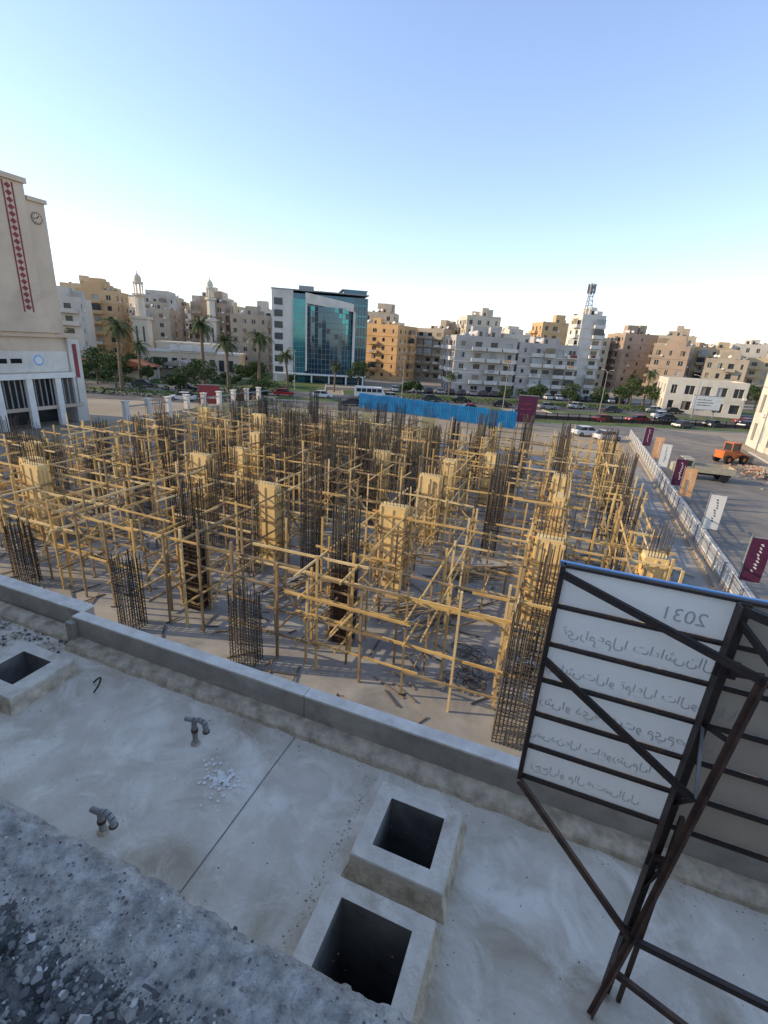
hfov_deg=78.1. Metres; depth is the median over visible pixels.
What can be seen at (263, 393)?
tree
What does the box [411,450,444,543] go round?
column formwork
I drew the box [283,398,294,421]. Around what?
cage
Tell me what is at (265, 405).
rebar column cage
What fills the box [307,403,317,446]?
rebar column cage
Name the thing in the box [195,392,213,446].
column formwork
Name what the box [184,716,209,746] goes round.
gooseneck vent pipe
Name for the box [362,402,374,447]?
column formwork
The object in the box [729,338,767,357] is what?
apartment building
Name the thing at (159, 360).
tree
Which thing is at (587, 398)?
parked car
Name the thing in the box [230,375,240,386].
tree
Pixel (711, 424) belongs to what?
parked car
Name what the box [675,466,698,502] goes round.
street banner
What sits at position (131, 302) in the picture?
apartment building
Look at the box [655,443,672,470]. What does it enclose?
street banner
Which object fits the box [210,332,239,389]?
palm tree
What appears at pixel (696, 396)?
street lamp
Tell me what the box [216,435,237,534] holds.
rebar column cage
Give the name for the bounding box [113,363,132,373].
tree
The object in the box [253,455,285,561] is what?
column formwork
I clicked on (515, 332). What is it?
apartment building
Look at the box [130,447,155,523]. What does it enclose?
rebar column cage
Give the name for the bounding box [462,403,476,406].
car
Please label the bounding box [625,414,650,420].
car
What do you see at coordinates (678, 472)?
street banner
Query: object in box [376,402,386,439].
rebar column cage
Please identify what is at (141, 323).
mosque
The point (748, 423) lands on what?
parked car
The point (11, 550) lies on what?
rebar column cage
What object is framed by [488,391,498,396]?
parked car
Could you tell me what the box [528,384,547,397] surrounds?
tree
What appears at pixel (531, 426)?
rebar column cage
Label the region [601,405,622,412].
car
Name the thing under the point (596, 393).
tree
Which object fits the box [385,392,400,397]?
car
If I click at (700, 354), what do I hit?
apartment building
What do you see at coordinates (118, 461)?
timber scaffolding
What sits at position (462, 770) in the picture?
parapet wall
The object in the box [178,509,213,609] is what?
column formwork
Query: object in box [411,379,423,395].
tree
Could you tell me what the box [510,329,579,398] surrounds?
white apartment building
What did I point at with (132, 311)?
apartment building
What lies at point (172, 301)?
apartment building
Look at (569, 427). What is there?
rebar column cage
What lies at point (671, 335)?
apartment building
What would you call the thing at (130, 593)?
rebar column cage
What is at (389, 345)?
orange apartment building
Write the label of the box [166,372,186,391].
tree
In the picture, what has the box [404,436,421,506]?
rebar column cage
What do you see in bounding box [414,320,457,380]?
apartment building
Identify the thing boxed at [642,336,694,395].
apartment building
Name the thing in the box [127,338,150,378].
palm tree
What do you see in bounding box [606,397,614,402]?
parked car
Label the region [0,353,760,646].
ground
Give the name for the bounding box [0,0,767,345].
sky
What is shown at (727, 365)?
apartment building
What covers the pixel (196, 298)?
apartment building
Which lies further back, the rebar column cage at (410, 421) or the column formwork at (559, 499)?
the rebar column cage at (410, 421)
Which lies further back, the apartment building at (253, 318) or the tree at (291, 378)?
the apartment building at (253, 318)
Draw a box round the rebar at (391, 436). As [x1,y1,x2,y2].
[260,398,400,510]
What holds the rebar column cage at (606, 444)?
on the construction site floor
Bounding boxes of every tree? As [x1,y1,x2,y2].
[81,353,109,383]
[82,362,94,386]
[83,346,115,379]
[96,317,136,390]
[98,354,129,388]
[98,371,113,382]
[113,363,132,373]
[125,352,142,368]
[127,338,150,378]
[139,365,154,380]
[144,356,165,369]
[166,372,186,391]
[172,367,197,391]
[181,364,216,382]
[187,315,216,383]
[187,358,218,383]
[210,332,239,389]
[218,372,230,379]
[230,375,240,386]
[231,364,250,384]
[244,330,275,381]
[245,360,268,376]
[248,362,265,373]
[249,372,265,382]
[252,378,271,396]
[261,388,268,396]
[274,348,293,389]
[285,374,297,385]
[329,360,342,391]
[346,361,371,385]
[398,381,412,396]
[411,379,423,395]
[446,370,458,395]
[498,385,513,399]
[519,390,527,394]
[526,386,540,395]
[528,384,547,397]
[560,383,581,402]
[567,390,580,401]
[590,387,609,405]
[593,394,608,406]
[612,386,631,405]
[621,378,645,404]
[625,373,641,403]
[641,369,660,405]
[643,385,660,405]
[646,382,657,396]
[748,384,762,410]
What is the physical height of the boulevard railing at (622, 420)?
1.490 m
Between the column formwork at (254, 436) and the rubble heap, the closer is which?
the column formwork at (254, 436)
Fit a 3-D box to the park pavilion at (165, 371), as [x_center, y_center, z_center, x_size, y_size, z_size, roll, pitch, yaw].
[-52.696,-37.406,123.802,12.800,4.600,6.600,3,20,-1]
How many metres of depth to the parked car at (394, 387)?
123.51 m
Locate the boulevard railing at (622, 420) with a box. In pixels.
[516,411,750,428]
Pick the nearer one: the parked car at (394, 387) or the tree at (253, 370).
the tree at (253, 370)
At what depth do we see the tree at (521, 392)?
114.51 m
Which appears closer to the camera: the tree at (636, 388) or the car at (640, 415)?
the car at (640, 415)
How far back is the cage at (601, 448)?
46.23 m
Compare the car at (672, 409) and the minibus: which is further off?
the car at (672, 409)
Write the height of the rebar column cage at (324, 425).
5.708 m
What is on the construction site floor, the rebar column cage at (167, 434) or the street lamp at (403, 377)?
the rebar column cage at (167, 434)
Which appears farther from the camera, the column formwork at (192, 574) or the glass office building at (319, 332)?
the glass office building at (319, 332)
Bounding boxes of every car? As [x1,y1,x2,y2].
[131,379,155,386]
[169,391,196,400]
[174,383,197,391]
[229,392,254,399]
[273,388,293,396]
[311,390,332,398]
[341,397,358,405]
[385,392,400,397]
[391,385,398,391]
[421,394,441,401]
[423,387,432,393]
[434,388,444,393]
[445,388,455,394]
[451,396,471,402]
[456,389,465,395]
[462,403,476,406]
[467,389,476,395]
[477,390,488,396]
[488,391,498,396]
[491,399,512,407]
[537,402,558,409]
[541,394,552,399]
[552,394,562,400]
[567,402,586,408]
[571,425,597,435]
[583,396,593,401]
[592,414,614,422]
[593,429,623,440]
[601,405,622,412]
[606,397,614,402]
[614,398,625,403]
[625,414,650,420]
[646,406,666,412]
[650,411,667,415]
[652,413,677,421]
[663,407,683,413]
[671,420,694,428]
[702,419,721,427]
[732,418,752,423]
[737,420,751,424]
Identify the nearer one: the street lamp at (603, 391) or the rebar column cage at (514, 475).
the rebar column cage at (514, 475)
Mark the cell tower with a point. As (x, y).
(591, 289)
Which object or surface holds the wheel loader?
on the side street
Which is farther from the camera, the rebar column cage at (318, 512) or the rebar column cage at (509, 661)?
the rebar column cage at (318, 512)
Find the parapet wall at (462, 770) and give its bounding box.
[0,574,767,913]
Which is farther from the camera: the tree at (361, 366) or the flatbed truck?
the tree at (361, 366)
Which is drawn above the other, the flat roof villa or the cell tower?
the cell tower
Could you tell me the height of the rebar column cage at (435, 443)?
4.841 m
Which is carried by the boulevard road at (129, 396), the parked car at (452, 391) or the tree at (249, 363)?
the parked car at (452, 391)
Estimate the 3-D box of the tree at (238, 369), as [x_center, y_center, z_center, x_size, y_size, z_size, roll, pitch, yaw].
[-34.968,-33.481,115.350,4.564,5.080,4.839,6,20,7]
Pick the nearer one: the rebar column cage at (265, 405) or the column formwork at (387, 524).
the column formwork at (387, 524)
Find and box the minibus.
[355,385,385,396]
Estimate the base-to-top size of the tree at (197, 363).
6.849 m
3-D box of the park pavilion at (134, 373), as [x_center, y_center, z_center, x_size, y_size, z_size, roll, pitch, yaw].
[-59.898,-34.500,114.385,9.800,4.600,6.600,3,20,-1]
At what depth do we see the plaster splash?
5.61 m
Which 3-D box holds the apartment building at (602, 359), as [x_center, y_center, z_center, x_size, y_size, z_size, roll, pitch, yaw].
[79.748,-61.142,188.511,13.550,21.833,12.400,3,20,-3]
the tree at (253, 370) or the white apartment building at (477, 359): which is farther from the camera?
the white apartment building at (477, 359)
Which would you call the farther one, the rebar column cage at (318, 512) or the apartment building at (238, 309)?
the apartment building at (238, 309)
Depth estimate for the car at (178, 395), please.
84.13 m
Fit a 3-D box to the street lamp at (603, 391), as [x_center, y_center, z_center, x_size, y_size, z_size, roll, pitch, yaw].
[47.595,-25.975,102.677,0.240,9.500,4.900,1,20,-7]
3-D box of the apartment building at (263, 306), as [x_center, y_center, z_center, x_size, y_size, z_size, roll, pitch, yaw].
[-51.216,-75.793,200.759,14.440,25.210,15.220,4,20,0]
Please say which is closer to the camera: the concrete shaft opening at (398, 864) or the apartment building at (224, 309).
the concrete shaft opening at (398, 864)
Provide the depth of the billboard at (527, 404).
78.17 m
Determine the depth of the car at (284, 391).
100.06 m
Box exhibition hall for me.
[147,344,245,376]
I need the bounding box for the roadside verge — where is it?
[325,385,755,432]
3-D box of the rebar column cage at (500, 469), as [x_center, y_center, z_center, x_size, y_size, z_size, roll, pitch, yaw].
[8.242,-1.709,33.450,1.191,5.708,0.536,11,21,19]
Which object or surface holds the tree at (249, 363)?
on the park lawn at (305, 387)
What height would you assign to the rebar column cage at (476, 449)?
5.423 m
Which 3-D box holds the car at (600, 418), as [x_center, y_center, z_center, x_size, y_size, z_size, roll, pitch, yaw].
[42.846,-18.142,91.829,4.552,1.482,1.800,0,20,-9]
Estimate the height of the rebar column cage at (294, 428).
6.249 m
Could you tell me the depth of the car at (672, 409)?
114.44 m
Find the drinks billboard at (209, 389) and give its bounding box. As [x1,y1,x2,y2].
[197,384,219,403]
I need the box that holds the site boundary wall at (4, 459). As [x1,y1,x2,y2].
[0,404,279,464]
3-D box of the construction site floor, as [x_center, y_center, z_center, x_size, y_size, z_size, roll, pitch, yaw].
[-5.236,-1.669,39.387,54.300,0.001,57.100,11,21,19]
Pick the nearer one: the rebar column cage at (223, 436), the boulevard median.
the rebar column cage at (223, 436)
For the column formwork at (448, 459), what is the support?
on the construction site floor
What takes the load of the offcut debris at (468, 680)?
on the construction site floor
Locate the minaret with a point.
(214, 322)
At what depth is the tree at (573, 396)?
114.66 m
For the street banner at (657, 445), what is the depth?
56.41 m
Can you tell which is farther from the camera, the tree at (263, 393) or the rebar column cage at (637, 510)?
the tree at (263, 393)
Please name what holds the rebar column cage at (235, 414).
on the construction site floor
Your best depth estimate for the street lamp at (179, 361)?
92.18 m
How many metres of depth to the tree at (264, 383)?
95.09 m
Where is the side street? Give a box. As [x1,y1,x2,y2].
[630,428,767,600]
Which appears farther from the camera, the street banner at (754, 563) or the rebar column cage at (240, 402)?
the rebar column cage at (240, 402)
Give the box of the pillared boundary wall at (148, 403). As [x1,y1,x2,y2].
[120,387,269,423]
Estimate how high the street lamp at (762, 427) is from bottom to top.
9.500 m
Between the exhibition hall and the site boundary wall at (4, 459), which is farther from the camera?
the exhibition hall
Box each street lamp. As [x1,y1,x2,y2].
[174,343,182,390]
[293,350,295,397]
[401,356,406,397]
[502,363,513,408]
[598,369,614,413]
[690,374,710,417]
[754,385,767,451]
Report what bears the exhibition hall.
on the park lawn at (305, 387)
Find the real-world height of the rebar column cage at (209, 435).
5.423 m
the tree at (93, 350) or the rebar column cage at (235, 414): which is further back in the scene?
the tree at (93, 350)
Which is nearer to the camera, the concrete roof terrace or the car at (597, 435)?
the concrete roof terrace
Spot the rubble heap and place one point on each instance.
(761, 469)
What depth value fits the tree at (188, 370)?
92.33 m
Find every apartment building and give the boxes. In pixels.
[56,285,96,371]
[59,275,120,291]
[74,277,134,360]
[128,297,134,306]
[129,305,135,341]
[144,288,188,341]
[146,300,181,347]
[185,309,192,341]
[187,292,233,342]
[192,287,234,313]
[230,306,272,373]
[234,302,244,313]
[244,301,271,316]
[365,317,417,380]
[367,303,398,323]
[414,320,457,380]
[438,326,518,392]
[456,308,500,336]
[500,326,532,342]
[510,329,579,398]
[528,315,568,344]
[594,333,610,388]
[601,325,658,391]
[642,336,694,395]
[646,326,696,376]
[687,340,732,377]
[695,342,708,346]
[699,350,749,381]
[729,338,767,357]
[743,354,767,403]
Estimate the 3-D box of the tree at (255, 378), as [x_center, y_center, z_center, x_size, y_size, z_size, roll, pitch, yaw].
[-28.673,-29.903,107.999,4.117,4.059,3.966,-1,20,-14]
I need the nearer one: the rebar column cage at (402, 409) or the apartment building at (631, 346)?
the rebar column cage at (402, 409)
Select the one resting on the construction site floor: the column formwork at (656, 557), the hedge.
the column formwork at (656, 557)
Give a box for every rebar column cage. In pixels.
[0,415,24,493]
[1,515,42,584]
[39,434,69,500]
[81,441,106,512]
[92,418,112,472]
[110,549,147,628]
[128,414,151,479]
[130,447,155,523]
[152,400,166,452]
[158,416,175,490]
[162,445,188,534]
[169,415,184,462]
[174,474,208,610]
[198,421,217,477]
[204,455,228,547]
[213,418,226,471]
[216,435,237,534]
[227,582,262,667]
[229,400,240,444]
[235,470,260,573]
[237,387,248,440]
[258,399,268,423]
[279,432,297,510]
[286,410,297,478]
[300,458,322,572]
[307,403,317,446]
[310,391,318,421]
[321,419,331,450]
[321,431,335,520]
[329,497,360,644]
[338,398,346,440]
[347,407,357,445]
[355,420,370,497]
[367,457,383,525]
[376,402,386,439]
[389,413,403,479]
[395,403,406,448]
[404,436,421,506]
[406,414,418,465]
[423,423,440,473]
[429,425,441,472]
[449,418,460,457]
[464,429,480,489]
[472,413,487,474]
[479,468,506,557]
[486,408,497,451]
[488,447,514,526]
[491,603,549,750]
[505,447,521,503]
[518,414,534,473]
[518,421,530,478]
[520,542,568,678]
[546,430,571,500]
[555,421,570,469]
[593,428,619,495]
[600,453,625,511]
[604,450,638,538]
[607,486,643,571]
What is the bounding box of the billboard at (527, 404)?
[516,394,538,427]
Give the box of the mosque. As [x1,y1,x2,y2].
[129,269,224,368]
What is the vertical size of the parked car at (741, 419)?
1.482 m
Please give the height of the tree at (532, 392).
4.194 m
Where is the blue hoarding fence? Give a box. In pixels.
[359,393,517,428]
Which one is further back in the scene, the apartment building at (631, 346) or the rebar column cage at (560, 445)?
the apartment building at (631, 346)
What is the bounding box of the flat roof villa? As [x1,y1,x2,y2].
[652,376,749,418]
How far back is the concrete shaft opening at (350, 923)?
4.21 m
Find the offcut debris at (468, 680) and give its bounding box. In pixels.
[0,459,761,778]
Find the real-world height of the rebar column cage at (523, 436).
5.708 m
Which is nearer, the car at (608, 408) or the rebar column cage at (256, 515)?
the rebar column cage at (256, 515)
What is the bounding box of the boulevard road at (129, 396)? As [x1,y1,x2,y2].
[85,382,755,428]
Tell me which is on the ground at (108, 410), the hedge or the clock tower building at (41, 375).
the clock tower building at (41, 375)
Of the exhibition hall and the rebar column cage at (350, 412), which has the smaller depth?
the rebar column cage at (350, 412)
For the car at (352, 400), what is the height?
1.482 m
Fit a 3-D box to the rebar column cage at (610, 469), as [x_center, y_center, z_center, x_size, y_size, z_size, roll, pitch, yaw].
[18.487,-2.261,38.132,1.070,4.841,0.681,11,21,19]
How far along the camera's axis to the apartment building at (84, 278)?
163.61 m
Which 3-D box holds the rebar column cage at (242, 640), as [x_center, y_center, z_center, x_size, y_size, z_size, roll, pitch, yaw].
[-5.254,4.256,17.904,1.167,3.317,0.721,11,21,19]
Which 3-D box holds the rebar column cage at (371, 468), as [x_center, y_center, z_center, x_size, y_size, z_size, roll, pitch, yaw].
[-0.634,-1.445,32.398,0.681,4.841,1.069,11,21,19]
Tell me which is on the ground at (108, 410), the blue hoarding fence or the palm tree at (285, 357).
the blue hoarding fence
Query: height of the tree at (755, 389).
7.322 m
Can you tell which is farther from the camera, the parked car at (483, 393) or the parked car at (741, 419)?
the parked car at (483, 393)
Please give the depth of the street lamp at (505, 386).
100.16 m
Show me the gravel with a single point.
(66, 974)
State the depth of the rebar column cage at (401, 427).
43.04 m
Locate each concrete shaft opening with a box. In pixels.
[0,640,83,716]
[292,873,440,1023]
[341,781,466,924]
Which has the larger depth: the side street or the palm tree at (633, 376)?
the palm tree at (633, 376)
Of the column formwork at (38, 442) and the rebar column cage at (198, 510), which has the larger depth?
the column formwork at (38, 442)
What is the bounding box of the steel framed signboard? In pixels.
[516,560,767,1023]
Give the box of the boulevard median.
[85,387,736,421]
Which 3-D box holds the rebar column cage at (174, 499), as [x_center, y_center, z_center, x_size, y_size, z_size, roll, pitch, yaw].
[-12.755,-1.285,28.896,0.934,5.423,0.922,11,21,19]
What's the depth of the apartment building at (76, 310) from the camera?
116.47 m
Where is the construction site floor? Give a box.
[0,419,765,818]
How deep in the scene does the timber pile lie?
23.52 m
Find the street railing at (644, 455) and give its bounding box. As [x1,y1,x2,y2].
[629,430,750,596]
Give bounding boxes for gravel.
[0,805,399,1023]
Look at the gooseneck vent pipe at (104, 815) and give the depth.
4.87 m
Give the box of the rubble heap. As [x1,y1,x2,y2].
[704,457,767,490]
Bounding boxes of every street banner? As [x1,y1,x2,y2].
[642,426,654,445]
[651,436,665,458]
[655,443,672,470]
[670,457,688,485]
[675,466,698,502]
[698,492,728,534]
[732,534,767,592]
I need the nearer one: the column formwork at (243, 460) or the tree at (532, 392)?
the column formwork at (243, 460)
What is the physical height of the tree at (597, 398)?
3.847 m
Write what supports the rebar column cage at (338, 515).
on the construction site floor
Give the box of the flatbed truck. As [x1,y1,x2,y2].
[669,455,736,482]
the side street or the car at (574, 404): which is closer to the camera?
the side street
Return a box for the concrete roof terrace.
[0,618,767,1023]
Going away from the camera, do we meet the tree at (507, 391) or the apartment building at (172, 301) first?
the tree at (507, 391)
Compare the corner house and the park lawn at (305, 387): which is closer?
the corner house
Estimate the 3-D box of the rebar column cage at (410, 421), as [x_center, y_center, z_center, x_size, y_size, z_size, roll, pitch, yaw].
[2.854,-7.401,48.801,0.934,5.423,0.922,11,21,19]
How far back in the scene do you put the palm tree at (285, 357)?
106.68 m
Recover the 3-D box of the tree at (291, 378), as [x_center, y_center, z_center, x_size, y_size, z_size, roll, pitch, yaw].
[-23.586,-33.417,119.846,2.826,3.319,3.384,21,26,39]
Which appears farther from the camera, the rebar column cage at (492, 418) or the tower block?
the tower block
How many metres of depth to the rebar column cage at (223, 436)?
42.53 m
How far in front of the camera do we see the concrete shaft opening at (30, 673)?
7.00 m
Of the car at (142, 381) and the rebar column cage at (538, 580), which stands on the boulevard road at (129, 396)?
the car at (142, 381)
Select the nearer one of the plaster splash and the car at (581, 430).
the plaster splash
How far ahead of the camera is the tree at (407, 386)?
111.54 m
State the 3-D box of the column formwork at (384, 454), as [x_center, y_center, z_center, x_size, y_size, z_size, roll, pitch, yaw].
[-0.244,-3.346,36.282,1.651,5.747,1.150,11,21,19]
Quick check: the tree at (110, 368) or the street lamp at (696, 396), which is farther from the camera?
the street lamp at (696, 396)
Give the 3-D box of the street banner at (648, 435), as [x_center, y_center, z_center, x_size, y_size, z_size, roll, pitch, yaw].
[35.781,-9.901,64.246,1.085,3.470,0.070,11,21,19]
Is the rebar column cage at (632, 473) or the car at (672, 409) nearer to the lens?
the rebar column cage at (632, 473)
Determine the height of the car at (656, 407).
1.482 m
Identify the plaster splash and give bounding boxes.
[174,749,256,810]
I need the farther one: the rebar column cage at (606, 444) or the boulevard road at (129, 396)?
the boulevard road at (129, 396)
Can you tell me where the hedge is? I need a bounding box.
[85,372,656,412]
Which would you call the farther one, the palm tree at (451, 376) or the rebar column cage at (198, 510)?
the palm tree at (451, 376)
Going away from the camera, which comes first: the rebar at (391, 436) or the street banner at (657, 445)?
the rebar at (391, 436)
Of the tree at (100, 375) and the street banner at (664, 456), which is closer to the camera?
the street banner at (664, 456)
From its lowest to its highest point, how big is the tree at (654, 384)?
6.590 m
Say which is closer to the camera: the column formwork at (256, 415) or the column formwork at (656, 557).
the column formwork at (656, 557)
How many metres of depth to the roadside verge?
92.12 m
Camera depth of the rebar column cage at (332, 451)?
32.01 m
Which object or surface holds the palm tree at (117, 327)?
on the boulevard median
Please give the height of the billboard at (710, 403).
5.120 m
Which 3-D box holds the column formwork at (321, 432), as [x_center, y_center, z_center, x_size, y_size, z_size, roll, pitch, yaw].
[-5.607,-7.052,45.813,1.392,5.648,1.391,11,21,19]
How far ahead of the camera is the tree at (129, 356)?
117.82 m
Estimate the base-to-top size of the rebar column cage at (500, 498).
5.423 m
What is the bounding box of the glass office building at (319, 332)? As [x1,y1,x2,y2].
[271,285,368,385]
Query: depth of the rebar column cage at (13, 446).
33.34 m
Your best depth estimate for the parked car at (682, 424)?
89.77 m
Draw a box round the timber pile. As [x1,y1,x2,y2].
[60,521,620,664]
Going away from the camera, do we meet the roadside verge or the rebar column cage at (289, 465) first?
the rebar column cage at (289, 465)
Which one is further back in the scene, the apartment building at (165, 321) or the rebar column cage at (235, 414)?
the apartment building at (165, 321)
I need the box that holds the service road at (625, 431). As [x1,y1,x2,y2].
[270,391,630,435]
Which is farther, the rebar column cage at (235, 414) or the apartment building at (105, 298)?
the apartment building at (105, 298)
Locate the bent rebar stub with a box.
[93,677,101,692]
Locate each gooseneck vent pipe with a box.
[89,806,117,836]
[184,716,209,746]
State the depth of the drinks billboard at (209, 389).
80.42 m
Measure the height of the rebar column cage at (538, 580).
5.423 m
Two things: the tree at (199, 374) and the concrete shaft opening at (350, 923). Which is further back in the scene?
the tree at (199, 374)
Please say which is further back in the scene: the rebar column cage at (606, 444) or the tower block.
the tower block
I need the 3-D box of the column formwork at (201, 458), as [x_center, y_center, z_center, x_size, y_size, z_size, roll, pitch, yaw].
[-11.960,-2.385,31.219,1.800,5.925,1.049,11,21,19]
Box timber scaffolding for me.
[0,395,713,747]
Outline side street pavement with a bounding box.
[626,436,767,647]
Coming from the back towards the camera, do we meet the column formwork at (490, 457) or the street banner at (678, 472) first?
the street banner at (678, 472)
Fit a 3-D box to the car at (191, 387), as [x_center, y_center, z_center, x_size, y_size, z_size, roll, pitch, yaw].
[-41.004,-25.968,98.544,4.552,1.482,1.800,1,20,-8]
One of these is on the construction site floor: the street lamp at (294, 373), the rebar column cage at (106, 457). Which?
the rebar column cage at (106, 457)
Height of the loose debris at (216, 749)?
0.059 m
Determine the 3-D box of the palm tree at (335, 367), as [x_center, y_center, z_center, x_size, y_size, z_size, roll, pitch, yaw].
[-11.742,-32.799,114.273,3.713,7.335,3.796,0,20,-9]
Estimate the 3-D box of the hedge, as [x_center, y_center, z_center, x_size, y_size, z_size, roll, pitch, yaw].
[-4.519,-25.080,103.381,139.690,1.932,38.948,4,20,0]
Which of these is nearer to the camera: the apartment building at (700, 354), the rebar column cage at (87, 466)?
the rebar column cage at (87, 466)
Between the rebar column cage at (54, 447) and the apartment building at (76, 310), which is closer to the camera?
the rebar column cage at (54, 447)
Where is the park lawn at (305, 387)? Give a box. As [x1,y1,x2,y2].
[84,367,326,392]
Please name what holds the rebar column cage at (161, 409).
on the construction site floor
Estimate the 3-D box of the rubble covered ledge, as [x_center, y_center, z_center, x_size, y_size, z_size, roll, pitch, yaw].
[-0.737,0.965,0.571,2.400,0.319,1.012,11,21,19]
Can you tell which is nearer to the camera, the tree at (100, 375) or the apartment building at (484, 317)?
the tree at (100, 375)
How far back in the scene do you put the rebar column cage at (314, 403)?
56.74 m
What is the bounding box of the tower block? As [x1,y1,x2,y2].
[565,307,606,396]
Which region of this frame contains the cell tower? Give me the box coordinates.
[583,283,596,313]
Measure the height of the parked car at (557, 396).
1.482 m
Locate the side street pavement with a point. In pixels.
(703, 563)
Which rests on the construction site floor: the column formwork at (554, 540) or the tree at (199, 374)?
the column formwork at (554, 540)
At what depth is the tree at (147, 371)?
106.50 m
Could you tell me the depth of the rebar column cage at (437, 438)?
41.39 m
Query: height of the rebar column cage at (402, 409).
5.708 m
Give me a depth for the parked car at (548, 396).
128.48 m
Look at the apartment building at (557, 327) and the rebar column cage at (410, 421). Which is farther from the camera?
the apartment building at (557, 327)
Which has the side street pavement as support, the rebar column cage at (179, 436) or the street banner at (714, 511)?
the street banner at (714, 511)
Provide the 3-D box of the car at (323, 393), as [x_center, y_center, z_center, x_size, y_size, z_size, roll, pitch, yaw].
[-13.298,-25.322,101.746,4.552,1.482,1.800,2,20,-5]
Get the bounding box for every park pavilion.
[113,359,160,379]
[156,359,190,376]
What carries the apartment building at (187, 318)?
on the ground at (108, 410)
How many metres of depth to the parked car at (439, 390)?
125.00 m
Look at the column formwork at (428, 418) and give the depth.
52.18 m
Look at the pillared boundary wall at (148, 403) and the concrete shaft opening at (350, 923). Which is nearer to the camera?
the concrete shaft opening at (350, 923)
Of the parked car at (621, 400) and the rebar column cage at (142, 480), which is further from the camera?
the parked car at (621, 400)
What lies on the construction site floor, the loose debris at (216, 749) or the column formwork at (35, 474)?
the column formwork at (35, 474)
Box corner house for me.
[745,374,767,454]
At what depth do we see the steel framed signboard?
3.18 m
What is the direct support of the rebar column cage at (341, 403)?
on the construction site floor
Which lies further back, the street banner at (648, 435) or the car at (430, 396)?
the car at (430, 396)
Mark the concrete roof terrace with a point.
(174, 828)
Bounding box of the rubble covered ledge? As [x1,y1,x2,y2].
[0,796,415,1023]
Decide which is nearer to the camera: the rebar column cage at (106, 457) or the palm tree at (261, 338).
the rebar column cage at (106, 457)
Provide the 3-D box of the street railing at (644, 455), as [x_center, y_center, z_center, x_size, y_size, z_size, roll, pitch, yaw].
[26.149,-1.998,43.626,0.150,1.320,71.400,11,21,19]
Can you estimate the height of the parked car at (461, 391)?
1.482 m
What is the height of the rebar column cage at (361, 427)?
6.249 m
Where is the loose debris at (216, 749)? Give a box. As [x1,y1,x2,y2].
[0,619,766,1020]
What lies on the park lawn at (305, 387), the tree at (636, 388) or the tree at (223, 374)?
the tree at (223, 374)
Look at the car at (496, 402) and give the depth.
105.58 m
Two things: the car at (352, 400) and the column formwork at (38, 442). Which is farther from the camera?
the car at (352, 400)
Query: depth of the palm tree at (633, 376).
130.29 m
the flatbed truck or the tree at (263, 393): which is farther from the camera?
the tree at (263, 393)
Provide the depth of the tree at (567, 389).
117.84 m
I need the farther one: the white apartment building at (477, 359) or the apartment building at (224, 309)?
the apartment building at (224, 309)
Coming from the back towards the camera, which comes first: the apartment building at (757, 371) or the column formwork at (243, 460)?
the apartment building at (757, 371)
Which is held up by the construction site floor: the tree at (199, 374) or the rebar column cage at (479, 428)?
the rebar column cage at (479, 428)
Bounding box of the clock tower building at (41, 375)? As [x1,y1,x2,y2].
[0,170,89,432]
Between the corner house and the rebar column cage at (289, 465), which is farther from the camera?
the corner house
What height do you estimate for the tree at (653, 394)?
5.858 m
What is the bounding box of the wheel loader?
[712,441,757,463]
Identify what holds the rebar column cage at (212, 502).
on the construction site floor
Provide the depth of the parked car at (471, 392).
126.03 m
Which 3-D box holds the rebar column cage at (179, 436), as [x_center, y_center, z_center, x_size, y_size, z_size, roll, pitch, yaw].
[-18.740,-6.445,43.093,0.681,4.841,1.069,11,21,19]
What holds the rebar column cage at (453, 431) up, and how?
on the construction site floor
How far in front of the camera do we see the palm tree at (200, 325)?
94.70 m
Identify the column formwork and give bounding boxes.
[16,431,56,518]
[19,436,60,540]
[22,420,48,466]
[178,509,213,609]
[188,431,215,519]
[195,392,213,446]
[228,429,251,504]
[250,398,268,457]
[250,415,268,478]
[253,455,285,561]
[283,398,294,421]
[319,411,331,459]
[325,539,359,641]
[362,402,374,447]
[370,432,391,501]
[372,474,412,588]
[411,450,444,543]
[419,404,434,456]
[439,438,457,513]
[476,434,498,503]
[521,503,567,624]
[543,453,569,530]
[546,469,568,535]
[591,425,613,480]
[628,518,675,620]
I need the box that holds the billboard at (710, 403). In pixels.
[690,395,722,417]
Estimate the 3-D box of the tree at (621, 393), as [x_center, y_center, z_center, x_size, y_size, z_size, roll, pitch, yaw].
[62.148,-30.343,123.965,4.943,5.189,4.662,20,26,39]
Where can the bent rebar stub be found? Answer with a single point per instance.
(94, 681)
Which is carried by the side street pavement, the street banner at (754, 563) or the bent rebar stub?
the street banner at (754, 563)
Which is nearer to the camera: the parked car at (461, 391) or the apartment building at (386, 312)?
the parked car at (461, 391)
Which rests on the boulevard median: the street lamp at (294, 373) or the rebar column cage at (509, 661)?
the street lamp at (294, 373)
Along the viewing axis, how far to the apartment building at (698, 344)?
222.17 m
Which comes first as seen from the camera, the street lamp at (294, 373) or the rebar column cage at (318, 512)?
the rebar column cage at (318, 512)
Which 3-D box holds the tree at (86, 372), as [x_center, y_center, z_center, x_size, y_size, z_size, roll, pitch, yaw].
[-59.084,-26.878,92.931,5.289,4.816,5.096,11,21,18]
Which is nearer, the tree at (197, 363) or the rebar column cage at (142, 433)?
the rebar column cage at (142, 433)
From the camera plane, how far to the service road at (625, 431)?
83.74 m

